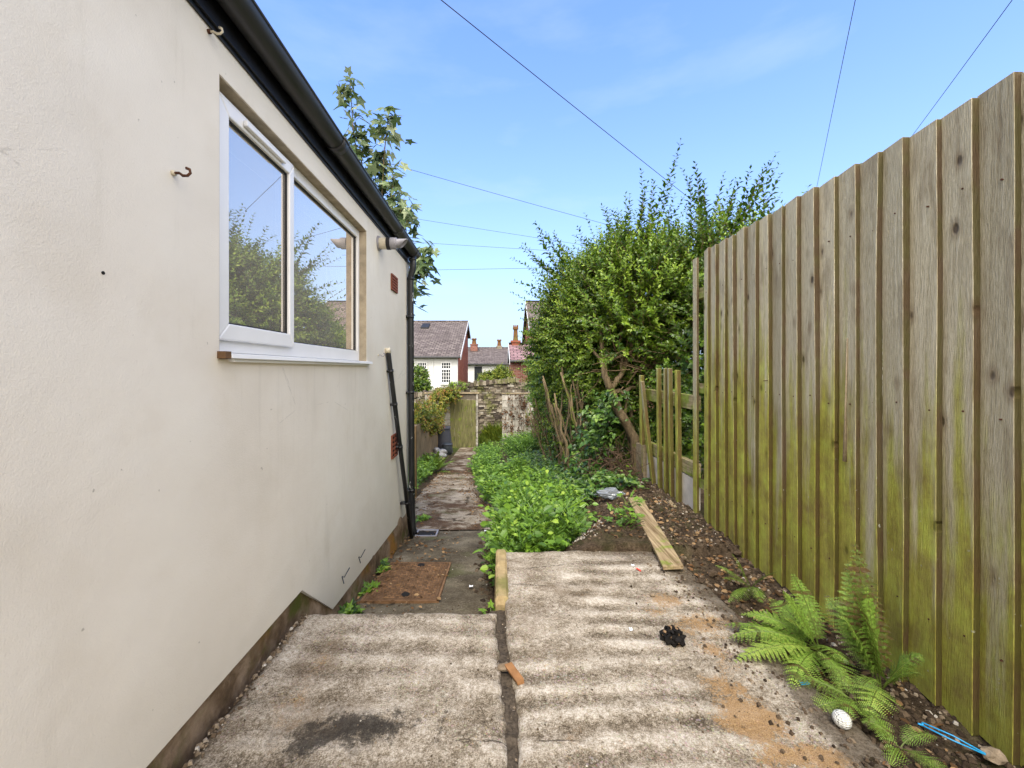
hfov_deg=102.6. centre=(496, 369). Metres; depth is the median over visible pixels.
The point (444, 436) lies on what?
compost bin
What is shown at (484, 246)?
overhead wire
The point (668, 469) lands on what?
broken fence
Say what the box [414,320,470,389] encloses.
cottage
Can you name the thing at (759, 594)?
fern
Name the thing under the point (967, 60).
overhead wire
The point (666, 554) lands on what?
plank
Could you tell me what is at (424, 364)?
window
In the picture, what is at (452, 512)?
path
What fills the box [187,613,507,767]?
pavement
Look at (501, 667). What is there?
stone
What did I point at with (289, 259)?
window
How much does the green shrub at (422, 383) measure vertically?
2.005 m
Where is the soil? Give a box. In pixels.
[490,610,518,767]
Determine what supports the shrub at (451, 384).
on the stone wall at (490, 401)
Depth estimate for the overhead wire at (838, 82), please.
8.80 m
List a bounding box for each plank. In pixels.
[494,549,507,610]
[628,497,682,569]
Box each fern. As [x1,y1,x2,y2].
[423,451,451,472]
[715,554,774,601]
[725,574,859,695]
[795,651,896,757]
[825,540,924,717]
[862,718,945,767]
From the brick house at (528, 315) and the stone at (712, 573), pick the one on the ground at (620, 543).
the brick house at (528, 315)
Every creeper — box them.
[414,386,463,436]
[501,394,530,434]
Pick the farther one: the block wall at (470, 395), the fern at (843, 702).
the block wall at (470, 395)
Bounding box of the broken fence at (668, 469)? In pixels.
[636,368,700,510]
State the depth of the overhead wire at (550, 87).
11.44 m
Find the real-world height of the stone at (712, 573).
0.036 m
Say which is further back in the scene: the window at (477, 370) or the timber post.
the window at (477, 370)
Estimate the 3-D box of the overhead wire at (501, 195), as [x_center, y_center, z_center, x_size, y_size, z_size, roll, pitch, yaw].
[1.268,-10.187,24.399,26.560,2.837,0.022,0,0,-21]
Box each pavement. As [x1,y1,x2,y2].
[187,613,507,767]
[505,551,897,767]
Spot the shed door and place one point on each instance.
(464, 421)
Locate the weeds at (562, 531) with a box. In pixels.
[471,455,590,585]
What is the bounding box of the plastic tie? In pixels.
[917,722,985,754]
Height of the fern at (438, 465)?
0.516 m
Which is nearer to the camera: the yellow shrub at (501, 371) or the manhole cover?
the manhole cover
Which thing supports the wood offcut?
on the pavement at (668, 740)
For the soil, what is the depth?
1.52 m
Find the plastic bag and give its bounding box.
[433,447,446,457]
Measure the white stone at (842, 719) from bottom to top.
0.053 m
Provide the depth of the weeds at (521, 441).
7.93 m
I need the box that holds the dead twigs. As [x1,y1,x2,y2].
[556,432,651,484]
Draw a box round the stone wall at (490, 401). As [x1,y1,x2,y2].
[414,377,609,435]
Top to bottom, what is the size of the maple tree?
7.776 m
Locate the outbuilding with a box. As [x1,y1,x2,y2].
[507,325,533,381]
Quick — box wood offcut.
[504,662,523,684]
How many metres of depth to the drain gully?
4.42 m
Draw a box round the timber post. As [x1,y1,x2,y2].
[414,426,416,496]
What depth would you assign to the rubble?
1.75 m
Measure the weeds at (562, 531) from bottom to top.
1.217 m
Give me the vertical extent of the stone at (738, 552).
0.030 m
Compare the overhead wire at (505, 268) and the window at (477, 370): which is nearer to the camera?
the overhead wire at (505, 268)
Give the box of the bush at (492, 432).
[478,421,501,445]
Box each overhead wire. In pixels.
[365,156,636,232]
[416,242,565,251]
[420,219,580,244]
[441,0,705,210]
[450,268,523,269]
[817,0,855,184]
[914,0,1011,132]
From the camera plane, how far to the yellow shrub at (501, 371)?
18.64 m
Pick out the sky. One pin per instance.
(740, 83)
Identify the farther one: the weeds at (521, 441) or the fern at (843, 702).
the weeds at (521, 441)
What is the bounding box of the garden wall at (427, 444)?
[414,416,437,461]
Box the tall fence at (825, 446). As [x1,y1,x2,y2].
[693,72,1023,767]
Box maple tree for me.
[332,66,441,315]
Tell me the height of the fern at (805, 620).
0.307 m
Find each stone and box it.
[497,661,507,671]
[696,578,703,583]
[708,570,717,576]
[733,550,741,554]
[739,569,750,575]
[832,709,851,729]
[980,746,1007,764]
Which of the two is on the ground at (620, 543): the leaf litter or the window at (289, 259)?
the leaf litter
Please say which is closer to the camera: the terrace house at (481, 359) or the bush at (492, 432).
the bush at (492, 432)
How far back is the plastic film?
3.69 m
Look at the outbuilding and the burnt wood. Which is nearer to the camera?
the burnt wood
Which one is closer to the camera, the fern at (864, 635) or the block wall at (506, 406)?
the fern at (864, 635)
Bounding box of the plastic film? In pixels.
[593,487,624,499]
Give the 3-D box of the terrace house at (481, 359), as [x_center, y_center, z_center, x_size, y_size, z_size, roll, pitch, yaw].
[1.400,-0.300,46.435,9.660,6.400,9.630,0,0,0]
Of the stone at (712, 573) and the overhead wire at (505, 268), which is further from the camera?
the overhead wire at (505, 268)
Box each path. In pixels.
[356,530,489,614]
[415,447,494,529]
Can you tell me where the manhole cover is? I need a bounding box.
[360,562,450,603]
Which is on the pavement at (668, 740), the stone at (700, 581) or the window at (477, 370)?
the stone at (700, 581)
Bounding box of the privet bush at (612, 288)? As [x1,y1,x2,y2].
[510,138,882,477]
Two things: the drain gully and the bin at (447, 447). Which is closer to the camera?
the drain gully
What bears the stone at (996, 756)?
on the ground at (620, 543)
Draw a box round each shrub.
[414,363,433,391]
[448,381,468,390]
[477,362,516,380]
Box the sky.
[255,0,1023,369]
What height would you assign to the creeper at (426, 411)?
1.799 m
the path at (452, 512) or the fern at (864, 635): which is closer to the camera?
the fern at (864, 635)
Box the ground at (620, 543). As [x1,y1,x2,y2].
[408,371,1021,767]
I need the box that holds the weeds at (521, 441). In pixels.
[337,430,645,613]
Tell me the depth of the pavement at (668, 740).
1.57 m
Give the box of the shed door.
[450,400,475,447]
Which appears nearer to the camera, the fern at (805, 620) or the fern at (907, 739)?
the fern at (907, 739)
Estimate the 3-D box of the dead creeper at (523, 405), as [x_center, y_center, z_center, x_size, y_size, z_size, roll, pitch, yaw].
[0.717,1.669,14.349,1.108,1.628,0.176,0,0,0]
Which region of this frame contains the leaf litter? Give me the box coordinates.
[356,460,982,767]
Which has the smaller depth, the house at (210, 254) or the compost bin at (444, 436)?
the house at (210, 254)
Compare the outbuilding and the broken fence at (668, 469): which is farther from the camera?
the outbuilding
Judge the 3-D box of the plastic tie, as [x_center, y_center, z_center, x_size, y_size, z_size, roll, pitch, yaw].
[1.446,1.171,1.304,0.148,0.022,0.024,0,0,40]
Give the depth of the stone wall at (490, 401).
16.99 m
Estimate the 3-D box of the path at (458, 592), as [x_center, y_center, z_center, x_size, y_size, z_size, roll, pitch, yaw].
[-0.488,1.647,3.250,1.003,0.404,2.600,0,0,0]
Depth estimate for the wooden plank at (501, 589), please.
2.32 m
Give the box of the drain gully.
[415,529,438,536]
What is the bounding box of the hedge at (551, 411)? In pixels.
[515,282,635,470]
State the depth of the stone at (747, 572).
2.39 m
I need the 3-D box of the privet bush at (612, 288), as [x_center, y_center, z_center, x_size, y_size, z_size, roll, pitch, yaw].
[2.414,-0.442,5.080,2.965,4.890,5.207,0,0,-38]
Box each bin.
[438,426,452,451]
[441,443,452,454]
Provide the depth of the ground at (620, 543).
2.40 m
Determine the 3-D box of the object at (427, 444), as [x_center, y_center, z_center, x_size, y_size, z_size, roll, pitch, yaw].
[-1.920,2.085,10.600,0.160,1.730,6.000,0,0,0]
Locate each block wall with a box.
[424,392,478,446]
[501,393,533,444]
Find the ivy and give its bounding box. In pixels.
[506,389,650,510]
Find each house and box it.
[0,0,420,767]
[468,338,508,382]
[522,300,652,410]
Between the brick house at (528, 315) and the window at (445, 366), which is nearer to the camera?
the window at (445, 366)
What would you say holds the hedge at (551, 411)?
on the ground at (620, 543)
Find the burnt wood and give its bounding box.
[659,625,685,647]
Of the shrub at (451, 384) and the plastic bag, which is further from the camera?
the shrub at (451, 384)
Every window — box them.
[217,91,372,365]
[417,362,426,377]
[440,362,450,384]
[474,367,481,380]
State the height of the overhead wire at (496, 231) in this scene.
1.425 m
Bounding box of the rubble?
[182,477,1023,767]
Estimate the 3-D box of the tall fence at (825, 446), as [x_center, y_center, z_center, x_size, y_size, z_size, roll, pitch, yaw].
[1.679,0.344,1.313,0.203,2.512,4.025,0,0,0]

